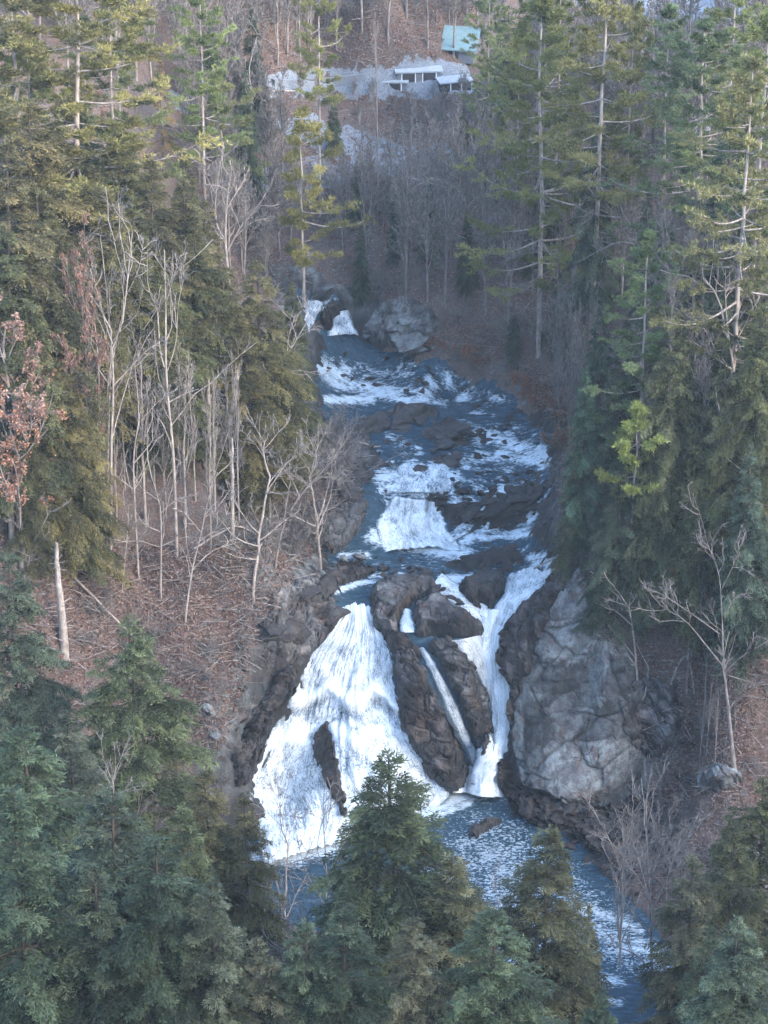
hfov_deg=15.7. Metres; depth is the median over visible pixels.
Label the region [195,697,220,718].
bare shrub
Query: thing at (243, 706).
bare shrub
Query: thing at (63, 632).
dead tree
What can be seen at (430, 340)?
rusty shrub
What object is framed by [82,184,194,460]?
hemlock tree
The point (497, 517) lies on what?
driftwood log
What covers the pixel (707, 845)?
bare shrub
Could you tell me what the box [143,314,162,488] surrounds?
bare tree
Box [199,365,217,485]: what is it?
dead tree
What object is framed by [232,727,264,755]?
bare shrub
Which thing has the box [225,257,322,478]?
hemlock tree
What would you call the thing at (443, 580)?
waterfall
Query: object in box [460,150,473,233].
bare tree
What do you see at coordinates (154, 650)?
bare shrub
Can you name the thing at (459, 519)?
boulder
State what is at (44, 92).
pine tree
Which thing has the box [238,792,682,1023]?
pool water
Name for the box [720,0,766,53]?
bare tree
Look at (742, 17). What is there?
pine tree
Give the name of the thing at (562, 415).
rusty shrub
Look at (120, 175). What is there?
hemlock tree
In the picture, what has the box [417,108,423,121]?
bare tree
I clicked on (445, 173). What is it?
bare tree
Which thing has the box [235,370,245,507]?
dead tree
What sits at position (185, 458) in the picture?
bare tree
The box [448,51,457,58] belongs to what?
door
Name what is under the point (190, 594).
bare shrub
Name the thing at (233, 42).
bare tree
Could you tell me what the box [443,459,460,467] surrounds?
boulder
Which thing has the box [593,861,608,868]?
boulder
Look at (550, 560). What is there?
fallen log
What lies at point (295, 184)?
bare tree
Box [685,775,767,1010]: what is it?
hemlock tree
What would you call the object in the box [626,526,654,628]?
hemlock tree
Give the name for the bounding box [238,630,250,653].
bare shrub
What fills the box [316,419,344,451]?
bare shrub
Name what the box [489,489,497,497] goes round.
boulder
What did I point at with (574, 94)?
bare tree
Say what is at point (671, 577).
hemlock tree
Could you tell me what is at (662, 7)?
bare tree
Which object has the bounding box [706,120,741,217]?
bare tree
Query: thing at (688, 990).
hemlock tree
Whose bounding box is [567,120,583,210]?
bare tree
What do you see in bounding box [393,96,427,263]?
bare tree
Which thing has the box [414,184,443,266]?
hemlock tree
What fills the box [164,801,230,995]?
hemlock tree
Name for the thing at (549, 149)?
bare tree
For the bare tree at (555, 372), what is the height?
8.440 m
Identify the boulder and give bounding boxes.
[201,703,214,714]
[210,729,220,739]
[235,642,245,648]
[260,617,308,642]
[265,623,284,634]
[292,631,310,643]
[297,585,321,601]
[316,573,344,596]
[321,478,331,486]
[322,569,345,579]
[323,605,350,621]
[326,499,339,506]
[332,488,339,496]
[337,482,360,497]
[343,493,363,501]
[346,468,368,480]
[347,425,362,433]
[352,429,369,444]
[352,553,366,559]
[354,456,367,465]
[356,417,376,429]
[361,468,372,481]
[362,330,369,334]
[364,320,380,333]
[368,412,388,421]
[368,423,384,432]
[371,382,381,386]
[372,420,391,432]
[378,566,389,570]
[383,420,390,428]
[384,315,397,331]
[385,409,393,415]
[388,332,402,346]
[391,401,405,417]
[391,424,411,430]
[392,402,426,426]
[396,313,411,325]
[398,332,423,352]
[403,351,412,356]
[412,412,426,424]
[413,464,427,471]
[414,377,423,382]
[415,342,436,352]
[417,567,432,575]
[421,427,428,436]
[422,333,436,343]
[424,407,440,418]
[424,424,437,438]
[425,496,435,500]
[428,428,444,439]
[431,584,440,592]
[432,427,461,443]
[432,453,446,460]
[433,441,455,448]
[433,460,444,463]
[433,494,449,500]
[434,424,444,432]
[435,498,447,506]
[436,505,448,510]
[437,421,458,426]
[437,516,461,537]
[440,416,459,425]
[441,421,450,430]
[442,454,462,460]
[442,501,470,512]
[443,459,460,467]
[443,503,460,518]
[443,595,456,599]
[444,559,467,570]
[445,506,465,519]
[448,422,471,433]
[448,519,461,526]
[451,451,463,455]
[452,432,466,441]
[454,487,467,493]
[455,606,469,617]
[456,439,469,445]
[460,554,483,569]
[461,506,482,522]
[464,505,471,512]
[466,502,478,506]
[471,513,484,519]
[474,428,483,432]
[474,452,488,460]
[475,551,484,557]
[476,552,492,568]
[478,433,485,439]
[478,497,504,505]
[478,499,505,521]
[481,492,489,505]
[485,547,511,565]
[488,485,497,490]
[488,511,514,529]
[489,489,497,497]
[491,546,498,553]
[496,492,508,501]
[499,565,511,571]
[501,514,514,525]
[502,543,516,566]
[504,412,513,421]
[504,484,515,494]
[504,494,533,503]
[507,503,523,511]
[508,514,525,523]
[509,811,518,817]
[511,552,522,562]
[515,486,523,494]
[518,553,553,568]
[521,481,537,507]
[521,485,527,492]
[524,502,538,510]
[533,484,544,490]
[533,526,540,533]
[535,470,540,484]
[537,499,548,513]
[542,797,552,804]
[546,543,560,552]
[550,817,562,824]
[563,803,575,813]
[563,842,576,849]
[570,837,581,843]
[582,854,595,862]
[593,815,606,821]
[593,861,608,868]
[604,844,616,861]
[609,829,619,839]
[685,774,694,783]
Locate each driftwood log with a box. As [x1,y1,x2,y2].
[435,431,489,447]
[447,514,498,544]
[483,507,508,533]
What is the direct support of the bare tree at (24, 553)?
on the ground
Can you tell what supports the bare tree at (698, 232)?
on the ground
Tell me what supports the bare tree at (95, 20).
on the ground
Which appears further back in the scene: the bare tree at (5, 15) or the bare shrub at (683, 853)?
the bare tree at (5, 15)
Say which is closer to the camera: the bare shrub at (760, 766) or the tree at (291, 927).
the tree at (291, 927)
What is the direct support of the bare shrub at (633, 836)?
on the ground
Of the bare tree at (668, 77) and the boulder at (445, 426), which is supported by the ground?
the bare tree at (668, 77)
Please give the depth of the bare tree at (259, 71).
250.73 m
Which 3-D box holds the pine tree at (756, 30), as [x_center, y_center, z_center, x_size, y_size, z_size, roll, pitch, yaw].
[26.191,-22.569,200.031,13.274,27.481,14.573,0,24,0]
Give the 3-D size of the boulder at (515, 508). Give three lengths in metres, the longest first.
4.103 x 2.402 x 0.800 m
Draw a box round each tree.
[0,0,141,261]
[0,0,232,273]
[0,1,23,78]
[0,21,90,198]
[0,98,156,447]
[0,135,97,472]
[0,225,80,517]
[0,292,60,570]
[0,310,108,554]
[0,364,66,580]
[0,549,96,865]
[0,722,132,1016]
[0,783,106,1023]
[3,183,119,488]
[3,496,70,589]
[7,433,61,589]
[9,783,224,1021]
[20,10,33,72]
[22,861,177,1023]
[27,121,128,394]
[28,706,126,944]
[29,358,133,590]
[38,16,40,41]
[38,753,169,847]
[45,284,124,526]
[45,542,74,662]
[47,258,139,538]
[50,0,186,219]
[50,211,108,538]
[51,0,90,68]
[53,436,124,586]
[61,612,231,890]
[63,165,161,428]
[67,0,90,83]
[67,105,118,238]
[73,77,108,159]
[73,216,165,545]
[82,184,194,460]
[84,0,135,117]
[84,833,228,1023]
[85,1,99,76]
[87,186,171,550]
[92,131,168,422]
[95,728,159,870]
[101,331,179,578]
[103,307,124,451]
[103,390,129,521]
[106,332,144,467]
[106,397,207,598]
[109,196,181,471]
[110,288,182,468]
[115,358,125,489]
[116,255,229,480]
[118,1,144,88]
[119,486,151,591]
[122,233,256,558]
[123,313,158,527]
[131,0,168,89]
[132,0,154,80]
[133,155,205,428]
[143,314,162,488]
[145,56,179,235]
[151,369,180,519]
[156,177,227,423]
[157,0,252,210]
[161,0,194,109]
[163,875,266,1023]
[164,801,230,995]
[165,152,210,301]
[167,767,288,968]
[168,442,243,623]
[170,0,184,86]
[170,0,197,76]
[171,217,257,442]
[172,62,227,185]
[172,339,186,478]
[172,362,200,527]
[173,15,193,132]
[176,46,206,129]
[181,352,202,501]
[185,20,207,85]
[186,84,211,171]
[186,199,238,337]
[188,320,231,466]
[191,27,237,161]
[193,0,212,45]
[193,139,279,284]
[198,374,208,480]
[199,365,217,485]
[200,269,286,475]
[201,366,232,511]
[201,391,219,548]
[203,404,302,602]
[204,150,253,273]
[205,6,242,105]
[205,113,229,224]
[205,168,232,265]
[206,71,272,175]
[208,0,259,77]
[208,146,231,236]
[210,319,308,540]
[211,0,228,81]
[211,92,234,188]
[211,316,240,453]
[211,363,245,478]
[214,104,234,175]
[214,791,295,1013]
[217,125,248,189]
[218,165,234,248]
[218,935,302,1023]
[224,15,245,100]
[224,54,237,106]
[225,0,257,85]
[225,167,255,272]
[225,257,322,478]
[226,438,237,542]
[227,89,240,154]
[227,353,243,520]
[230,18,273,123]
[230,66,268,237]
[231,187,263,279]
[232,818,288,956]
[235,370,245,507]
[236,0,241,49]
[236,153,256,250]
[237,8,270,137]
[237,345,265,415]
[239,297,298,441]
[241,0,268,61]
[243,38,274,144]
[245,384,306,502]
[247,102,265,164]
[247,181,279,280]
[247,425,353,570]
[249,182,264,248]
[250,769,327,940]
[253,85,290,195]
[254,207,278,276]
[255,106,272,184]
[261,881,322,971]
[262,164,280,196]
[263,138,294,244]
[263,916,353,1023]
[265,0,293,66]
[266,166,291,258]
[269,67,294,174]
[269,290,330,390]
[273,900,301,960]
[274,281,317,402]
[274,415,347,569]
[275,92,294,137]
[277,104,374,307]
[277,133,303,242]
[278,335,331,455]
[280,0,297,56]
[281,777,352,933]
[282,145,306,233]
[283,1,297,36]
[284,427,300,491]
[287,0,353,216]
[288,902,404,1023]
[290,1,323,71]
[291,0,303,61]
[293,146,311,208]
[295,70,306,96]
[298,747,535,1023]
[309,0,311,51]
[324,101,343,157]
[329,146,355,251]
[333,0,342,50]
[346,108,375,270]
[346,163,367,231]
[349,75,357,96]
[350,224,371,308]
[354,122,391,245]
[360,0,362,34]
[367,74,375,104]
[369,12,380,225]
[373,915,468,1023]
[376,118,400,190]
[378,161,396,215]
[379,852,530,1023]
[384,129,506,279]
[385,198,401,269]
[387,0,390,45]
[389,132,428,298]
[390,90,395,112]
[390,147,405,236]
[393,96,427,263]
[403,168,446,302]
[405,0,407,19]
[405,89,415,115]
[405,180,427,223]
[411,106,452,191]
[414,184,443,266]
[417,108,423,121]
[419,158,442,216]
[421,141,440,177]
[421,906,578,1023]
[425,0,428,48]
[425,127,452,195]
[425,152,442,201]
[429,93,440,125]
[429,157,467,307]
[430,85,437,94]
[430,95,445,128]
[432,152,459,277]
[433,93,443,121]
[435,0,436,23]
[439,86,448,107]
[440,170,467,244]
[441,117,472,214]
[442,101,471,186]
[444,0,464,57]
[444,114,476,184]
[448,0,450,24]
[452,0,641,357]
[453,212,480,303]
[454,0,515,183]
[456,69,462,99]
[459,72,470,94]
[459,100,467,120]
[459,140,476,187]
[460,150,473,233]
[462,83,471,105]
[463,89,515,258]
[464,102,491,208]
[465,0,470,25]
[467,187,500,315]
[469,0,500,45]
[472,0,498,64]
[472,4,537,137]
[477,860,519,961]
[479,0,513,43]
[479,103,502,216]
[482,47,511,205]
[485,106,534,284]
[486,21,540,242]
[489,168,534,324]
[490,823,618,1023]
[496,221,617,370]
[503,308,521,368]
[520,141,551,292]
[520,152,565,280]
[521,0,590,244]
[523,0,540,65]
[524,15,547,148]
[526,99,554,166]
[528,0,681,341]
[533,125,564,202]
[541,67,561,133]
[541,82,555,149]
[543,287,570,397]
[546,274,585,368]
[549,211,567,285]
[549,426,586,584]
[550,153,568,210]
[550,338,565,426]
[554,0,584,121]
[554,366,604,573]
[555,0,589,132]
[555,328,586,448]
[556,112,623,368]
[558,57,583,167]
[559,266,581,392]
[563,162,578,229]
[563,298,595,381]
[565,766,667,887]
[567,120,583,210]
[568,292,618,491]
[569,170,693,270]
[570,455,656,647]
[573,905,608,1023]
[576,141,591,199]
[577,43,615,122]
[580,992,618,1023]
[581,44,616,153]
[581,227,700,480]
[584,0,613,122]
[584,304,602,373]
[584,320,645,529]
[585,757,712,991]
[588,280,604,343]
[590,566,656,775]
[592,17,612,86]
[592,399,670,575]
[595,16,767,267]
[597,21,640,156]
[597,538,614,603]
[603,0,645,23]
[603,0,663,284]
[606,44,633,158]
[607,2,708,217]
[607,27,649,163]
[607,206,623,274]
[608,0,655,72]
[608,163,639,298]
[608,354,649,449]
[609,817,646,966]
[616,117,633,165]
[616,469,688,646]
[620,221,687,392]
[620,311,714,564]
[620,375,682,604]
[623,182,655,329]
[624,43,671,168]
[624,852,734,1023]
[625,301,668,465]
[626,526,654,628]
[628,200,686,360]
[628,482,767,789]
[630,0,669,151]
[633,182,676,282]
[634,125,656,215]
[638,51,767,413]
[639,273,678,399]
[640,0,661,134]
[645,0,686,94]
[646,431,722,655]
[647,54,695,177]
[649,119,662,218]
[650,237,687,354]
[651,287,680,368]
[654,51,692,160]
[654,191,672,222]
[654,821,767,1020]
[655,0,694,131]
[655,7,767,333]
[655,162,684,243]
[660,226,763,458]
[660,263,678,435]
[660,522,693,620]
[661,79,697,191]
[661,125,679,219]
[665,194,688,274]
[667,259,708,428]
[668,0,767,184]
[668,3,695,82]
[668,362,762,585]
[670,42,697,146]
[670,567,710,693]
[670,922,724,1023]
[671,170,694,305]
[672,263,708,440]
[673,103,710,187]
[674,232,746,469]
[676,0,708,46]
[676,914,767,1023]
[679,181,707,295]
[681,189,708,278]
[681,202,733,331]
[682,31,724,181]
[682,75,711,175]
[684,328,718,448]
[685,111,750,369]
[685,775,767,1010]
[687,2,736,149]
[687,302,767,570]
[690,150,703,227]
[691,528,723,718]
[693,0,733,112]
[693,502,730,620]
[694,11,716,99]
[699,676,707,771]
[703,23,740,135]
[704,445,767,694]
[704,507,767,670]
[705,671,714,754]
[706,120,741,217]
[706,370,766,524]
[710,89,725,141]
[712,681,723,761]
[716,214,748,369]
[718,0,745,52]
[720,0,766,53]
[724,230,745,335]
[726,72,767,139]
[726,254,767,438]
[730,668,744,730]
[744,239,767,328]
[747,0,765,105]
[748,0,767,127]
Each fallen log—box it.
[68,571,136,638]
[194,516,280,565]
[501,490,544,520]
[533,550,558,569]
[670,655,695,697]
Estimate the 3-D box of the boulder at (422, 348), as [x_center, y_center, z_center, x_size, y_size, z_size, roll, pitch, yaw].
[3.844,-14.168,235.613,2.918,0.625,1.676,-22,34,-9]
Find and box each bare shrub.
[68,615,104,652]
[77,583,114,621]
[85,583,116,603]
[111,606,158,636]
[124,634,162,662]
[142,615,179,644]
[143,542,162,562]
[165,653,187,681]
[171,578,201,596]
[180,636,221,665]
[181,711,202,732]
[186,653,225,681]
[190,761,217,775]
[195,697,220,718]
[201,573,234,596]
[201,669,234,698]
[207,762,236,790]
[210,633,227,654]
[214,513,289,560]
[224,735,239,748]
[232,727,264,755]
[233,694,253,718]
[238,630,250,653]
[240,3,268,28]
[242,516,288,549]
[246,503,280,536]
[251,648,276,672]
[267,517,313,565]
[269,489,300,531]
[275,523,326,561]
[276,489,318,524]
[287,495,342,550]
[287,518,312,540]
[296,495,353,525]
[297,439,348,488]
[300,426,337,475]
[300,461,350,515]
[303,409,339,441]
[305,146,348,196]
[306,0,345,38]
[311,213,354,245]
[312,401,365,446]
[313,440,370,468]
[313,449,360,492]
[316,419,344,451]
[316,428,410,478]
[317,165,373,215]
[317,404,342,437]
[323,424,361,456]
[326,400,365,432]
[331,446,367,465]
[336,158,361,182]
[337,0,370,17]
[343,155,406,211]
[346,150,407,188]
[372,172,421,226]
[392,143,432,174]
[394,179,428,206]
[396,159,425,191]
[397,220,420,242]
[403,0,422,13]
[432,0,465,16]
[439,290,496,323]
[450,0,472,11]
[488,302,551,339]
[541,441,582,478]
[541,451,574,491]
[548,387,604,421]
[591,799,659,833]
[603,844,621,867]
[616,812,643,843]
[619,845,654,863]
[624,865,655,887]
[636,848,665,869]
[643,796,668,815]
[643,842,694,877]
[646,833,667,859]
[653,804,682,836]
[658,833,689,859]
[662,867,696,895]
[669,834,708,865]
[676,821,696,841]
[680,803,693,822]
[691,798,713,821]
[693,843,712,867]
[700,795,742,831]
[703,841,763,874]
[706,831,721,847]
[739,749,767,782]
[756,668,767,699]
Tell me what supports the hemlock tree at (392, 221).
on the ground
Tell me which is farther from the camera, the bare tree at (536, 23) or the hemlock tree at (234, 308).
the bare tree at (536, 23)
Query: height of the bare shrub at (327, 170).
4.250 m
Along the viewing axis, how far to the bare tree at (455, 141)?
240.36 m
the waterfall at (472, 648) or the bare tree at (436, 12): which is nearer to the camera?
the waterfall at (472, 648)
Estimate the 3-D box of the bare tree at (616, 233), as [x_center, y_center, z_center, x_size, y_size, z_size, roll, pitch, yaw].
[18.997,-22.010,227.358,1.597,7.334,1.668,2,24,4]
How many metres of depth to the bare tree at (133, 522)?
198.53 m
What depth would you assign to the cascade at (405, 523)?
216.65 m
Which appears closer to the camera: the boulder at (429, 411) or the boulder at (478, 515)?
the boulder at (478, 515)
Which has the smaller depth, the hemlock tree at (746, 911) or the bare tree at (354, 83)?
the hemlock tree at (746, 911)
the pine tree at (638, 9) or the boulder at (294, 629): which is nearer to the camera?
the boulder at (294, 629)
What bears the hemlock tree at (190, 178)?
on the ground
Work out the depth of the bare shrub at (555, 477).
212.36 m
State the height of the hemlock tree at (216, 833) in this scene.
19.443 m
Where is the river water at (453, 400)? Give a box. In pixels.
[253,287,553,829]
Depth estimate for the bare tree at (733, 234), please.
199.47 m
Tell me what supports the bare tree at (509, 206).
on the ground
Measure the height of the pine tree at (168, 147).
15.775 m
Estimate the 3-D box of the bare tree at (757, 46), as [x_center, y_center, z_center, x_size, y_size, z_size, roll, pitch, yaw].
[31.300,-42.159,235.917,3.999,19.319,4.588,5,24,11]
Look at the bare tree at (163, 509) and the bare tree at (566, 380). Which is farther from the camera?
the bare tree at (566, 380)
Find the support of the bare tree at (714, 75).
on the ground
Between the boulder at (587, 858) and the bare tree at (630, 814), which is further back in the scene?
the boulder at (587, 858)
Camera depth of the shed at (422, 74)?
265.09 m
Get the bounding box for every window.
[388,83,401,90]
[401,73,415,82]
[422,73,436,81]
[450,84,461,90]
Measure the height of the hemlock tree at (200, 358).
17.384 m
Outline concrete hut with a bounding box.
[265,185,298,207]
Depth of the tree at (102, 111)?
213.57 m
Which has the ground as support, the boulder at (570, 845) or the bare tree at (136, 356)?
the bare tree at (136, 356)
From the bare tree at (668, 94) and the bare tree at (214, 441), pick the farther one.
the bare tree at (668, 94)
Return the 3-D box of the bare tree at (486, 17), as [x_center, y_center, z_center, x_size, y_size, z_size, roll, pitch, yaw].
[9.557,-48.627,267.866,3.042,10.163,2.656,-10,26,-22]
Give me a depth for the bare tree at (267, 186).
246.93 m
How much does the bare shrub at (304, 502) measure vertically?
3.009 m
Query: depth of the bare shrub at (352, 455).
216.47 m
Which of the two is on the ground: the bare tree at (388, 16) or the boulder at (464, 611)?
the bare tree at (388, 16)
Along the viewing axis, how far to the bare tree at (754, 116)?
224.60 m
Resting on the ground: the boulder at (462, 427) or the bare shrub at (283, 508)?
the bare shrub at (283, 508)
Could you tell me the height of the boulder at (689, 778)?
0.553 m
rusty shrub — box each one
[423,335,435,347]
[434,337,446,350]
[451,342,474,358]
[464,343,480,358]
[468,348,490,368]
[508,370,529,386]
[516,384,536,399]
[520,375,534,388]
[525,394,539,408]
[527,388,555,409]
[538,425,573,449]
[550,400,568,424]
[556,403,575,420]
[557,426,580,449]
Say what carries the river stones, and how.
on the ground
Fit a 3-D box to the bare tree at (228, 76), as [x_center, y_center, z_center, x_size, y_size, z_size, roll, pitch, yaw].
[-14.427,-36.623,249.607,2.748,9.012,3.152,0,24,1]
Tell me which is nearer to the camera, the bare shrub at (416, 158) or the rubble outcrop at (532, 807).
the rubble outcrop at (532, 807)
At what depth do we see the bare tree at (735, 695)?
195.73 m
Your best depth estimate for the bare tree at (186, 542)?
198.50 m
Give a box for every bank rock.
[230,663,297,786]
[260,560,375,665]
[319,502,366,553]
[320,300,343,330]
[365,296,439,348]
[618,675,681,758]
[694,762,743,793]
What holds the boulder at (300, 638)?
on the ground
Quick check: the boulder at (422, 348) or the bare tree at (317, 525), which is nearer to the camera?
the bare tree at (317, 525)
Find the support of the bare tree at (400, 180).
on the ground
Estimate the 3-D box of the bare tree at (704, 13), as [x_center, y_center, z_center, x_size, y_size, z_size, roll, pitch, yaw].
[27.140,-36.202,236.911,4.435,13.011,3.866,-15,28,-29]
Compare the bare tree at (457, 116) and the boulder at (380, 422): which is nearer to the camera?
the boulder at (380, 422)
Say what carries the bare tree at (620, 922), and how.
on the ground
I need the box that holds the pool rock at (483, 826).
[468,817,500,837]
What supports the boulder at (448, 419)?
in the river water at (453, 400)
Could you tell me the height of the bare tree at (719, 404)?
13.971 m
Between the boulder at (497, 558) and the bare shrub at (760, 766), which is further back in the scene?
the boulder at (497, 558)
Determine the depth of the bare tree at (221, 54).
245.20 m
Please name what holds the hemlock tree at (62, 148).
on the ground
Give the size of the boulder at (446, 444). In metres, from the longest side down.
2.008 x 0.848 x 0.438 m
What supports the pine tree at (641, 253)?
on the ground
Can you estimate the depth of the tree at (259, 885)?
164.72 m
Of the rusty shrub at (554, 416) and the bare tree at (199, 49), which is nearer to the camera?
the rusty shrub at (554, 416)
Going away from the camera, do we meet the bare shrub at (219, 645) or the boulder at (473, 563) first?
the bare shrub at (219, 645)
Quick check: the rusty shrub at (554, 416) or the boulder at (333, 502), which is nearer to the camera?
the boulder at (333, 502)
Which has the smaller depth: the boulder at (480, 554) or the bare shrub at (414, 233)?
the boulder at (480, 554)
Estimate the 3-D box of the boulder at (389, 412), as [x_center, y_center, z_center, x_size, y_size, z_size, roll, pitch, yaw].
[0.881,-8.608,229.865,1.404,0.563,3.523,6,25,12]
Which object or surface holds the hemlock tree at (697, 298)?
on the ground
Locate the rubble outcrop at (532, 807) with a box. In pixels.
[497,759,645,853]
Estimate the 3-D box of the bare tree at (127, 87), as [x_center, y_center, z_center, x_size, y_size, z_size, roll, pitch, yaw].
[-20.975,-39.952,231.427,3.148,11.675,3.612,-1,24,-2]
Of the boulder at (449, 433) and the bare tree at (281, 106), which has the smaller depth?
the boulder at (449, 433)
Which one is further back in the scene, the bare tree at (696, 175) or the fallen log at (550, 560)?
the bare tree at (696, 175)
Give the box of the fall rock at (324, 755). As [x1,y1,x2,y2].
[312,721,346,820]
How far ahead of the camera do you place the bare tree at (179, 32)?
244.18 m
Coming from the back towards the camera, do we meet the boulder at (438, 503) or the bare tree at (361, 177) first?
the bare tree at (361, 177)
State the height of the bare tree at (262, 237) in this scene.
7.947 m
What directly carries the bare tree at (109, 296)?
on the ground
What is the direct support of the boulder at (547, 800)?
on the rubble outcrop at (532, 807)
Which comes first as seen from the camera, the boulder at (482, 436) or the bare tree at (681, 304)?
the bare tree at (681, 304)
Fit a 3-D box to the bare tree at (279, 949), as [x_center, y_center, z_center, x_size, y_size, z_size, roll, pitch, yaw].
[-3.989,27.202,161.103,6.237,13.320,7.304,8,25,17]
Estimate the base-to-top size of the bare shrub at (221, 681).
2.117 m
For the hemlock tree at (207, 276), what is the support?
on the ground
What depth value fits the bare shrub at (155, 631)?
200.64 m
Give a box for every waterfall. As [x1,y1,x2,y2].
[250,602,449,864]
[399,608,415,632]
[419,647,476,767]
[435,573,491,626]
[452,635,490,705]
[454,609,514,796]
[494,567,550,623]
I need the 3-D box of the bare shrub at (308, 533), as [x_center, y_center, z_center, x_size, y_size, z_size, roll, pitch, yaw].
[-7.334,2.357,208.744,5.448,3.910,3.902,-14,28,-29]
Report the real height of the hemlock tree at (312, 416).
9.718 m
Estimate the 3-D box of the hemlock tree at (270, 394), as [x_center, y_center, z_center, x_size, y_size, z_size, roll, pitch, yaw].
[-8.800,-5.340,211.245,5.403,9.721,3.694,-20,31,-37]
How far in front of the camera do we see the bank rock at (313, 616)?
206.65 m
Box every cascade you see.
[304,301,327,328]
[327,310,358,335]
[376,496,460,551]
[392,463,453,492]
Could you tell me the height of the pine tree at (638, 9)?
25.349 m
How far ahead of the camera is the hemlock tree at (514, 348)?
231.34 m
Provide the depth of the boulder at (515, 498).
218.62 m
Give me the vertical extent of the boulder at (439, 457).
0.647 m
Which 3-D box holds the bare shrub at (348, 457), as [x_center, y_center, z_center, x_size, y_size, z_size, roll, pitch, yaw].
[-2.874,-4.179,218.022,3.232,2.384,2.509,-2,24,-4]
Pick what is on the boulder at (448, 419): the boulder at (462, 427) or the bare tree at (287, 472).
the boulder at (462, 427)
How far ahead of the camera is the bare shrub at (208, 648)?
201.51 m
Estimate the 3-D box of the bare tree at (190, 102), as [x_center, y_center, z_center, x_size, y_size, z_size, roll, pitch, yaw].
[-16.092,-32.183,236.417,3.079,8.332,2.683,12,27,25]
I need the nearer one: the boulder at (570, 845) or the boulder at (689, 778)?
the boulder at (570, 845)
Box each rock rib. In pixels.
[393,645,468,792]
[428,635,493,755]
[495,533,602,729]
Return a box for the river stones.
[197,351,721,894]
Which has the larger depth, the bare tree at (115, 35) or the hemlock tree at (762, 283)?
the bare tree at (115, 35)
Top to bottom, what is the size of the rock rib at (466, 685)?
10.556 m
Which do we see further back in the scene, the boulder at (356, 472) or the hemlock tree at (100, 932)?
the boulder at (356, 472)
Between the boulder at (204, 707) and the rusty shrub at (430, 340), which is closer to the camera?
the boulder at (204, 707)
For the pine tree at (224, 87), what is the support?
on the ground
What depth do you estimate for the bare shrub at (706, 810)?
197.19 m
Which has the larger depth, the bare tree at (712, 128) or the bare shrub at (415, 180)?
the bare shrub at (415, 180)
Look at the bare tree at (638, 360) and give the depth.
198.49 m
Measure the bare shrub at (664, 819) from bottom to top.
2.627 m
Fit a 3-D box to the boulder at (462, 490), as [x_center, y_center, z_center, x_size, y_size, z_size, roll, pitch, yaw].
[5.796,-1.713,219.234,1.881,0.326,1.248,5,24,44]
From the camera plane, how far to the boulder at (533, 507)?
217.91 m
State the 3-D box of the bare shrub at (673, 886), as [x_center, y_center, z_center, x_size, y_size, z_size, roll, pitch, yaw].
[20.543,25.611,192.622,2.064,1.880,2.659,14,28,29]
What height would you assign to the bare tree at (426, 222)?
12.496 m
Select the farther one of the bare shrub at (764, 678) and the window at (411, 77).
the window at (411, 77)
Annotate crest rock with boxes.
[370,574,435,635]
[383,630,420,658]
[413,592,483,638]
[459,567,504,608]
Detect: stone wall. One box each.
[253,154,325,178]
[271,73,365,88]
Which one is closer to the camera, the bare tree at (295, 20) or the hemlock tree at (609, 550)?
the hemlock tree at (609, 550)
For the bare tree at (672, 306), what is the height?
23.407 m
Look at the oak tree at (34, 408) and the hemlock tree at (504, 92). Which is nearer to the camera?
the oak tree at (34, 408)
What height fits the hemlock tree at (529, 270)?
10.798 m
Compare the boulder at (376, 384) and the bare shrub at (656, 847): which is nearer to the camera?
the bare shrub at (656, 847)
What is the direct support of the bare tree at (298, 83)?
on the ground
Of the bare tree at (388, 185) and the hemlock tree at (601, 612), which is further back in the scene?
the bare tree at (388, 185)
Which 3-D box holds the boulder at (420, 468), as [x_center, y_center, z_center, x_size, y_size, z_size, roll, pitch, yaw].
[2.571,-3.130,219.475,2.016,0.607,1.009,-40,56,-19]
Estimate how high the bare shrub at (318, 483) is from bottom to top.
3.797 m
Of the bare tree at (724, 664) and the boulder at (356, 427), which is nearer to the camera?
the bare tree at (724, 664)
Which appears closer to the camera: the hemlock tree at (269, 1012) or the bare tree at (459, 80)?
the hemlock tree at (269, 1012)
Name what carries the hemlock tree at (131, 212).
on the ground
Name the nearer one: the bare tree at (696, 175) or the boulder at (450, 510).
the boulder at (450, 510)
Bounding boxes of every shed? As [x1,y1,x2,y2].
[382,80,408,91]
[394,65,442,82]
[435,74,472,92]
[441,25,483,63]
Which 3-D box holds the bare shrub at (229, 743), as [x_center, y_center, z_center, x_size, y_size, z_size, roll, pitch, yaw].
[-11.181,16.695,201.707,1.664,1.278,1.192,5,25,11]
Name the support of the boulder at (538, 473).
on the ground
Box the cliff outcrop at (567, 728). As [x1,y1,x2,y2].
[510,528,646,806]
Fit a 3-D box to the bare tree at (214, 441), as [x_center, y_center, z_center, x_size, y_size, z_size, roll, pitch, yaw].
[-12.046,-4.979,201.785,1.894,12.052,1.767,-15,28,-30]
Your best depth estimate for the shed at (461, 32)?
266.87 m
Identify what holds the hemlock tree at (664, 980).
on the ground
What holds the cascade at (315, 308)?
on the river water at (453, 400)
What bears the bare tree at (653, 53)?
on the ground
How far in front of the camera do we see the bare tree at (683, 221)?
209.82 m
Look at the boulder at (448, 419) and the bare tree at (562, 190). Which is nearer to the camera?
the boulder at (448, 419)
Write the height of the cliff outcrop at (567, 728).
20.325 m
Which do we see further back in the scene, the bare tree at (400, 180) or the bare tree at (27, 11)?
the bare tree at (400, 180)
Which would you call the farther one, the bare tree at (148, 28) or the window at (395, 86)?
the window at (395, 86)
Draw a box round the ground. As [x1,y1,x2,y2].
[0,0,767,1021]
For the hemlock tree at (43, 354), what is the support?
on the ground
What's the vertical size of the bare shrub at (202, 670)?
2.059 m

